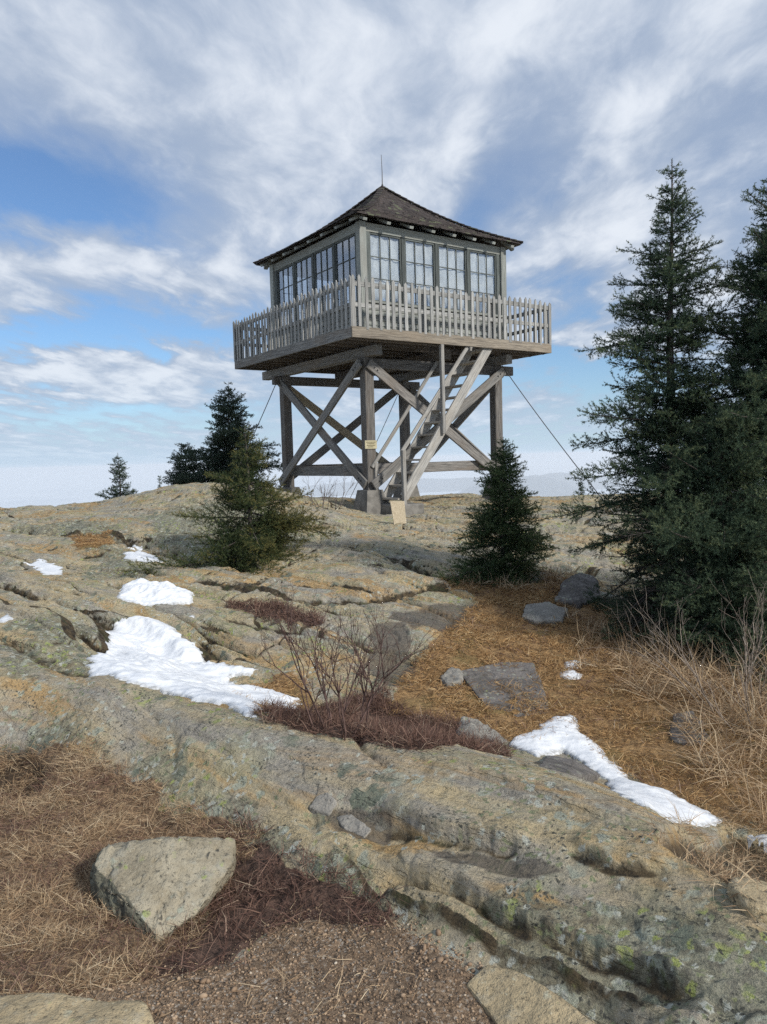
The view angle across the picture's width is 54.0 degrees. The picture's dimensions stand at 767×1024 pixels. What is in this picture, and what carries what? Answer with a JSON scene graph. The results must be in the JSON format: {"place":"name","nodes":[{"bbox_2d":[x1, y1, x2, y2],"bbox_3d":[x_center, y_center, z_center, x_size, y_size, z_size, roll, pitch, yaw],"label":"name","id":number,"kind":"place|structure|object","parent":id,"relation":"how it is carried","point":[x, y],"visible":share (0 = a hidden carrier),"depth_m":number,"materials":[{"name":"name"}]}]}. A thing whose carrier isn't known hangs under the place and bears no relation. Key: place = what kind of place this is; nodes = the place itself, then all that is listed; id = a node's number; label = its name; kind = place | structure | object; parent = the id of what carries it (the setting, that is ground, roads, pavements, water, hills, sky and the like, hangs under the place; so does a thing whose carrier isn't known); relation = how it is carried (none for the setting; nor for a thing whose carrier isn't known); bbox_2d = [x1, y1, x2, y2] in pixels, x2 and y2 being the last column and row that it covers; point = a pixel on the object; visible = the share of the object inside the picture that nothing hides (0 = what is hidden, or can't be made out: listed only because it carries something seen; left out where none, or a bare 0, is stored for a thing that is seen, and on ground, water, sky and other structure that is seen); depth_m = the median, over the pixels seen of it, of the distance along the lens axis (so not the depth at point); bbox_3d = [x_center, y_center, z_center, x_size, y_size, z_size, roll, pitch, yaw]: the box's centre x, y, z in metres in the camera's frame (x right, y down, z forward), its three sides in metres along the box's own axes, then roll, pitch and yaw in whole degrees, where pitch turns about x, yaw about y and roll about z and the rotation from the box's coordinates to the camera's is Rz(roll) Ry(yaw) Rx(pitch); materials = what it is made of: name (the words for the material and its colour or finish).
{"place":"outdoors","nodes":[
{"label":"outdoors","id":0,"kind":"place"},
{"bbox_2d":[1,907,492,1023],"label":"gravel","id":1,"kind":"structure","parent":0,"point":[174,1016],"depth_m":2.42,"materials":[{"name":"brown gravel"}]},
{"bbox_2d":[0,463,766,1023],"bbox_3d":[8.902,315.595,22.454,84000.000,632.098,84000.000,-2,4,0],"label":"ground","id":2,"kind":"structure","parent":0,"point":[580,895],"depth_m":3.59,"materials":[{"name":"stone"}]},
{"bbox_2d":[0,614,13,622],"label":"snow patch","id":3,"kind":"object","parent":2,"relation":"on","point":[5,618],"visible":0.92,"depth_m":6.44,"materials":[{"name":"white snow"}]},
{"bbox_2d":[23,559,62,574],"bbox_3d":[-4.631,0.797,10.376,0.484,0.150,2.021,-4,5,-35],"label":"snow patch","id":4,"kind":"object","parent":2,"relation":"on","point":[44,567],"visible":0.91,"depth_m":10.41,"materials":[{"name":"white snow"}]},
{"bbox_2d":[0,992,154,1023],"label":"rock","id":5,"kind":"object","parent":2,"relation":"on","point":[62,1008],"visible":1,"depth_m":2.21,"materials":[{"name":"beige stone"}]},
{"bbox_2d":[94,453,137,499],"bbox_3d":[-10.137,-0.413,29.091,2.342,3.766,2.655,-1,4,14],"label":"spruce tree","id":6,"kind":"object","parent":2,"relation":"on","point":[122,475],"visible":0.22,"depth_m":28.91,"materials":[{"name":"green plant"}]},
{"bbox_2d":[0,731,264,995],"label":"dead grass","id":7,"kind":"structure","parent":2,"relation":"on","point":[48,928],"depth_m":3.28,"materials":[{"name":"plant"}]},
{"bbox_2d":[128,544,142,549],"bbox_3d":[-4.021,0.609,12.248,0.280,0.152,0.460,-2,4,0],"label":"snow patch","id":8,"kind":"object","parent":2,"relation":"on","point":[138,547],"visible":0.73,"depth_m":12.22,"materials":[{"name":"white snow"}]},
{"bbox_2d":[123,550,161,562],"bbox_3d":[-3.702,0.685,11.404,0.556,0.173,1.438,-4,5,-29],"label":"snow patch","id":9,"kind":"object","parent":2,"relation":"on","point":[134,556],"visible":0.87,"depth_m":11.16,"materials":[{"name":"white snow"}]},
{"bbox_2d":[117,578,193,606],"bbox_3d":[-2.651,0.925,8.798,0.846,0.296,1.596,-3,4,-16],"label":"snow patch","id":10,"kind":"object","parent":2,"relation":"on","point":[143,591],"visible":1,"depth_m":8.30,"materials":[{"name":"white snow"}]},
{"bbox_2d":[157,475,161,487],"bbox_3d":[-9.742,0.162,33.093,1.004,3.565,0.822,-2,4,0],"label":"spruce tree","id":11,"kind":"object","parent":2,"relation":"on","point":[159,482],"visible":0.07,"depth_m":32.95,"materials":[{"name":"green plant"}]},
{"bbox_2d":[90,836,235,942],"bbox_3d":[-1.035,1.496,3.194,0.981,0.359,0.611,1,5,32],"label":"boulder","id":12,"kind":"object","parent":2,"relation":"on","point":[146,876],"visible":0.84,"depth_m":2.93,"materials":[{"name":"beige stone"}]},
{"bbox_2d":[162,442,205,484],"bbox_3d":[-6.548,-0.938,25.427,2.318,2.869,2.639,-5,5,-35],"label":"spruce tree","id":13,"kind":"object","parent":2,"relation":"on","point":[188,467],"visible":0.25,"depth_m":25.23,"materials":[{"name":"green plant"}]},
{"bbox_2d":[85,616,301,717],"bbox_3d":[-1.643,1.258,5.955,1.522,0.558,4.067,-4,5,-34],"label":"snow patch","id":14,"kind":"object","parent":2,"relation":"on","point":[154,654],"visible":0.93,"depth_m":5.99,"materials":[{"name":"white snow"}]},
{"bbox_2d":[171,382,282,489],"bbox_3d":[-4.998,-1.680,24.714,4.466,5.150,4.442,-2,4,0],"label":"spruce tree","id":15,"kind":"object","parent":2,"relation":"on","point":[225,440],"visible":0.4,"depth_m":24.07,"materials":[{"name":"green plant"}]},
{"bbox_2d":[119,424,340,576],"bbox_3d":[-2.010,0.052,10.740,2.991,2.580,2.912,-2,4,0],"label":"spruce tree","id":16,"kind":"object","parent":2,"relation":"on","point":[272,526],"visible":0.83,"depth_m":10.44,"materials":[{"name":"green plant"}]},
{"bbox_2d":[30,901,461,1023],"bbox_3d":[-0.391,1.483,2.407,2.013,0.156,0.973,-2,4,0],"label":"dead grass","id":17,"kind":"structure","parent":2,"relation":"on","point":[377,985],"depth_m":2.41,"materials":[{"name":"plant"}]},
{"bbox_2d":[119,593,520,983],"bbox_3d":[-0.317,1.218,5.444,2.115,0.687,6.020,-2,4,-9],"label":"heath","id":18,"kind":"object","parent":2,"relation":"on","point":[386,728],"visible":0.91,"depth_m":3.75,"materials":[{"name":"brown plant"}]},
{"bbox_2d":[309,792,336,815],"bbox_3d":[-0.265,1.338,3.380,0.127,0.146,0.080,1,5,28],"label":"stone flake","id":19,"kind":"object","parent":2,"relation":"on","point":[324,804],"visible":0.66,"depth_m":3.36,"materials":[{"name":"grey stone"}]},
{"bbox_2d":[302,470,355,509],"bbox_3d":[-1.062,-0.493,15.433,1.171,0.928,0.856,-2,4,0],"label":"bare shrub","id":20,"kind":"object","parent":2,"relation":"on","point":[335,481],"visible":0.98,"depth_m":15.53,"materials":[{"name":"brown plant"}]},
{"bbox_2d":[255,572,444,740],"bbox_3d":[-0.161,0.755,3.818,0.977,0.889,0.952,-2,4,0],"label":"bare shrub","id":21,"kind":"object","parent":2,"relation":"on","point":[323,690],"visible":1,"depth_m":3.91,"materials":[{"name":"brown plant"}]},
{"bbox_2d":[337,814,370,837],"bbox_3d":[-0.131,1.386,3.259,0.077,0.116,0.192,-5,5,-42],"label":"stone flake","id":22,"kind":"object","parent":2,"relation":"on","point":[352,823],"visible":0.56,"depth_m":3.24,"materials":[{"name":"grey stone"}]},
{"bbox_2d":[233,155,551,514],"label":"lookout tower","id":23,"kind":"structure","parent":2,"relation":"on","point":[381,242],"depth_m":17.76,"materials":[{"name":"wood"}]},
{"bbox_2d":[229,385,275,485],"bbox_3d":[-3.202,-2.081,18.792,0.020,2.870,2.955,0,4,18],"label":"guy cable","id":24,"kind":"object","parent":23,"relation":"attached to","point":[259,421],"visible":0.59,"depth_m":19.07,"materials":[{"name":"grey metal"}]},
{"bbox_2d":[277,264,292,326],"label":"window","id":25,"kind":"structure","parent":23,"relation":"in","point":[290,265],"depth_m":19.49,"materials":[{"name":"clear glass"}]},
{"bbox_2d":[281,273,310,321],"bbox_3d":[-2.344,-5.610,20.283,0.873,1.490,0.035,-4,5,-35],"label":"window","id":26,"kind":"structure","parent":23,"relation":"in","point":[281,273],"depth_m":20.19,"materials":[{"name":"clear glass"}]},
{"bbox_2d":[295,255,311,317],"bbox_3d":[-1.949,-5.502,18.601,0.035,1.490,0.873,-4,5,-35],"label":"window","id":27,"kind":"structure","parent":23,"relation":"in","point":[300,260],"depth_m":18.71,"materials":[{"name":"clear glass"}]},
{"bbox_2d":[314,244,331,311],"bbox_3d":[-1.394,-5.461,17.804,0.035,1.490,0.873,-4,5,-35],"label":"window","id":28,"kind":"structure","parent":23,"relation":"in","point":[329,246],"depth_m":17.90,"materials":[{"name":"clear glass"}]},
{"bbox_2d":[317,278,339,310],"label":"window","id":29,"kind":"structure","parent":23,"relation":"in","point":[317,278],"depth_m":20.79,"materials":[{"name":"clear glass"}]},
{"bbox_2d":[335,234,355,305],"bbox_3d":[-0.838,-5.420,17.007,0.035,1.490,0.873,-4,5,-35],"label":"window","id":30,"kind":"structure","parent":23,"relation":"in","point":[336,265],"depth_m":17.11,"materials":[{"name":"clear glass"}]},
{"bbox_2d":[365,440,376,448],"bbox_3d":[-0.282,-1.505,16.820,0.316,0.186,0.021,-4,5,-35],"label":"sign","id":31,"kind":"object","parent":23,"relation":"attached to","point":[370,444],"visible":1,"depth_m":16.81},
{"bbox_2d":[350,395,397,497],"bbox_3d":[-0.420,-2.002,25.225,0.020,4.178,5.825,-3,4,-22],"label":"guy cable","id":32,"kind":"object","parent":23,"relation":"attached to","point":[378,437],"visible":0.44,"depth_m":24.13,"materials":[{"name":"grey metal"}]},
{"bbox_2d":[369,232,401,303],"bbox_3d":[0.027,-5.435,16.873,0.873,1.490,0.094,-4,5,-35],"label":"window","id":33,"kind":"structure","parent":23,"relation":"in","point":[385,250],"depth_m":16.90,"materials":[{"name":"clear glass"}]},
{"bbox_2d":[405,238,434,307],"bbox_3d":[0.825,-5.497,17.430,0.873,1.490,0.095,-4,5,-35],"label":"window","id":34,"kind":"structure","parent":23,"relation":"in","point":[419,255],"depth_m":17.45,"materials":[{"name":"clear glass"}]},
{"bbox_2d":[438,244,466,310],"bbox_3d":[1.623,-5.559,17.982,0.873,1.490,0.095,-4,5,-35],"label":"window","id":35,"kind":"structure","parent":23,"relation":"in","point":[452,260],"depth_m":18.00,"materials":[{"name":"clear glass"}]},
{"bbox_2d":[470,250,496,314],"bbox_3d":[2.421,-5.620,18.535,0.873,1.490,0.094,-4,5,-35],"label":"window","id":36,"kind":"structure","parent":23,"relation":"in","point":[482,264],"depth_m":18.55,"materials":[{"name":"clear glass"}]},
{"bbox_2d":[502,366,611,510],"bbox_3d":[3.726,-1.835,16.792,0.021,3.451,4.944,-3,4,-16],"label":"guy cable","id":37,"kind":"object","parent":23,"relation":"attached to","point":[550,431],"visible":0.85,"depth_m":16.83,"materials":[{"name":"grey metal"}]},
{"bbox_2d":[390,501,405,524],"bbox_3d":[0.274,0.031,14.114,0.284,0.472,0.137,-2,4,-6],"label":"plank","id":38,"kind":"object","parent":2,"relation":"on","point":[398,511],"visible":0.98,"depth_m":14.10,"materials":[{"name":"beige wood"}]},
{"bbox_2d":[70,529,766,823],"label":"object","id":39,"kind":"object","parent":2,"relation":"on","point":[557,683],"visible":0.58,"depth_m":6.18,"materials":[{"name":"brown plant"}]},
{"bbox_2d":[440,667,463,686],"bbox_3d":[0.564,1.397,6.212,0.216,0.169,0.338,-2,4,0],"label":"rock","id":40,"kind":"object","parent":2,"relation":"on","point":[451,675],"visible":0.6,"depth_m":6.14,"materials":[{"name":"stone"}]},
{"bbox_2d":[456,716,506,744],"bbox_3d":[0.626,1.518,5.117,0.328,0.186,0.634,-3,4,-19],"label":"rock","id":41,"kind":"object","parent":2,"relation":"on","point":[474,723],"visible":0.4,"depth_m":5.06,"materials":[{"name":"stone"}]},
{"bbox_2d":[433,437,559,587],"bbox_3d":[1.512,0.355,9.558,1.574,2.615,1.829,0,4,18],"label":"spruce tree","id":42,"kind":"object","parent":2,"relation":"on","point":[494,520],"visible":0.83,"depth_m":9.38,"materials":[{"name":"green plant"}]},
{"bbox_2d":[462,662,547,716],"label":"stone slab","id":43,"kind":"structure","parent":2,"relation":"on","point":[485,689],"depth_m":6.09,"materials":[{"name":"grey stone"}]},
{"bbox_2d":[466,965,595,1023],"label":"rock","id":44,"kind":"object","parent":2,"relation":"on","point":[503,996],"visible":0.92,"depth_m":2.25,"materials":[{"name":"beige stone"}]},
{"bbox_2d":[522,602,567,625],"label":"stone slab","id":45,"kind":"structure","parent":2,"relation":"on","point":[546,612],"depth_m":8.12,"materials":[{"name":"grey stone"}]},
{"bbox_2d":[448,562,674,672],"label":"dead grass","id":46,"kind":"structure","parent":2,"relation":"on","point":[587,625],"depth_m":7.72,"materials":[{"name":"plant"}]},
{"bbox_2d":[539,755,599,782],"bbox_3d":[1.032,1.415,4.099,0.336,0.586,1.417,-1,4,14],"label":"rock","id":47,"kind":"object","parent":2,"relation":"on","point":[575,768],"visible":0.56,"depth_m":4.13,"materials":[{"name":"grey stone"}]},
{"bbox_2d":[559,670,582,679],"bbox_3d":[1.597,1.395,6.420,0.240,0.061,0.300,-2,4,0],"label":"snow patch","id":48,"kind":"object","parent":2,"relation":"on","point":[571,674],"visible":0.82,"depth_m":6.37,"materials":[{"name":"white snow"}]},
{"bbox_2d":[565,660,581,668],"bbox_3d":[1.684,1.364,6.699,0.197,0.053,0.331,0,5,26],"label":"snow patch","id":49,"kind":"object","parent":2,"relation":"on","point":[572,663],"visible":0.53,"depth_m":6.67,"materials":[{"name":"white snow"}]},
{"bbox_2d":[554,573,600,608],"bbox_3d":[2.322,0.948,8.868,0.478,0.367,0.894,0,4,25],"label":"rock","id":50,"kind":"object","parent":2,"relation":"on","point":[573,587],"visible":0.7,"depth_m":8.78,"materials":[{"name":"grey stone"}]},
{"bbox_2d":[578,482,584,494],"bbox_3d":[5.593,-0.529,21.529,0.412,0.697,0.424,1,5,28],"label":"spruce tree","id":51,"kind":"object","parent":2,"relation":"on","point":[580,487],"visible":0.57,"depth_m":21.47,"materials":[{"name":"green plant"}]},
{"bbox_2d":[509,715,721,826],"bbox_3d":[1.309,1.393,4.325,0.815,0.515,2.335,-2,4,-8],"label":"snow patch","id":52,"kind":"object","parent":2,"relation":"on","point":[551,742],"visible":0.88,"depth_m":4.67,"materials":[{"name":"white snow"}]},
{"bbox_2d":[546,158,763,642],"bbox_3d":[2.820,-0.921,7.591,2.546,5.219,2.901,-2,4,0],"label":"spruce tree","id":53,"kind":"object","parent":2,"relation":"on","point":[640,454],"visible":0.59,"depth_m":7.48,"materials":[{"name":"green plant"}]},
{"bbox_2d":[586,571,766,716],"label":"bare shrub","id":54,"kind":"object","parent":2,"relation":"on","point":[746,653],"visible":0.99,"depth_m":5.48,"materials":[{"name":"brown plant"}]},
{"bbox_2d":[591,616,766,857],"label":"dead grass","id":55,"kind":"structure","parent":2,"relation":"on","point":[732,704],"depth_m":5.52,"materials":[{"name":"plant"}]},
{"bbox_2d":[592,179,766,677],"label":"spruce tree","id":56,"kind":"object","parent":2,"relation":"on","point":[746,349],"visible":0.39,"depth_m":7.13,"materials":[{"name":"green plant"}]},
{"bbox_2d":[611,393,766,687],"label":"spruce tree","id":57,"kind":"object","parent":2,"relation":"on","point":[706,553],"visible":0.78,"depth_m":6.74,"materials":[{"name":"green plant"}]},
{"bbox_2d":[668,711,709,745],"bbox_3d":[2.104,1.541,5.258,0.278,0.162,0.529,-1,4,11],"label":"rock","id":58,"kind":"object","parent":2,"relation":"on","point":[676,739],"visible":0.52,"depth_m":5.16,"materials":[{"name":"grey stone"}]},
{"bbox_2d":[676,635,764,734],"bbox_3d":[2.510,1.154,4.900,1.085,0.804,0.766,1,5,37],"label":"bare shrub","id":59,"kind":"object","parent":2,"relation":"on","point":[745,710],"visible":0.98,"depth_m":5.12,"materials":[{"name":"brown plant"}]},
{"bbox_2d":[727,872,766,923],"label":"rock","id":60,"kind":"object","parent":2,"relation":"on","point":[758,896],"visible":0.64,"depth_m":2.29,"materials":[{"name":"beige stone"}]},
{"bbox_2d":[747,834,766,852],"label":"snow patch","id":61,"kind":"object","parent":2,"relation":"on","point":[753,838],"visible":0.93,"depth_m":3.79,"materials":[{"name":"white snow"}]},
{"bbox_2d":[0,0,766,481],"label":"sky","id":62,"kind":"structure","parent":0,"point":[152,152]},
{"bbox_2d":[67,528,766,834],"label":"dead grass","id":63,"kind":"structure","parent":0,"point":[507,600],"depth_m":6.07,"materials":[{"name":"brown plant"}]},
{"bbox_2d":[300,472,644,496],"bbox_3d":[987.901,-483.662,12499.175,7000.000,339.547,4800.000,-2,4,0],"label":"hills","id":64,"kind":"structure","parent":0,"point":[552,484],"depth_m":12713.95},
{"bbox_2d":[629,794,766,929],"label":"dead grass","id":65,"kind":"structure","parent":0,"point":[725,871],"depth_m":3.16,"materials":[{"name":"plant"}]}
]}

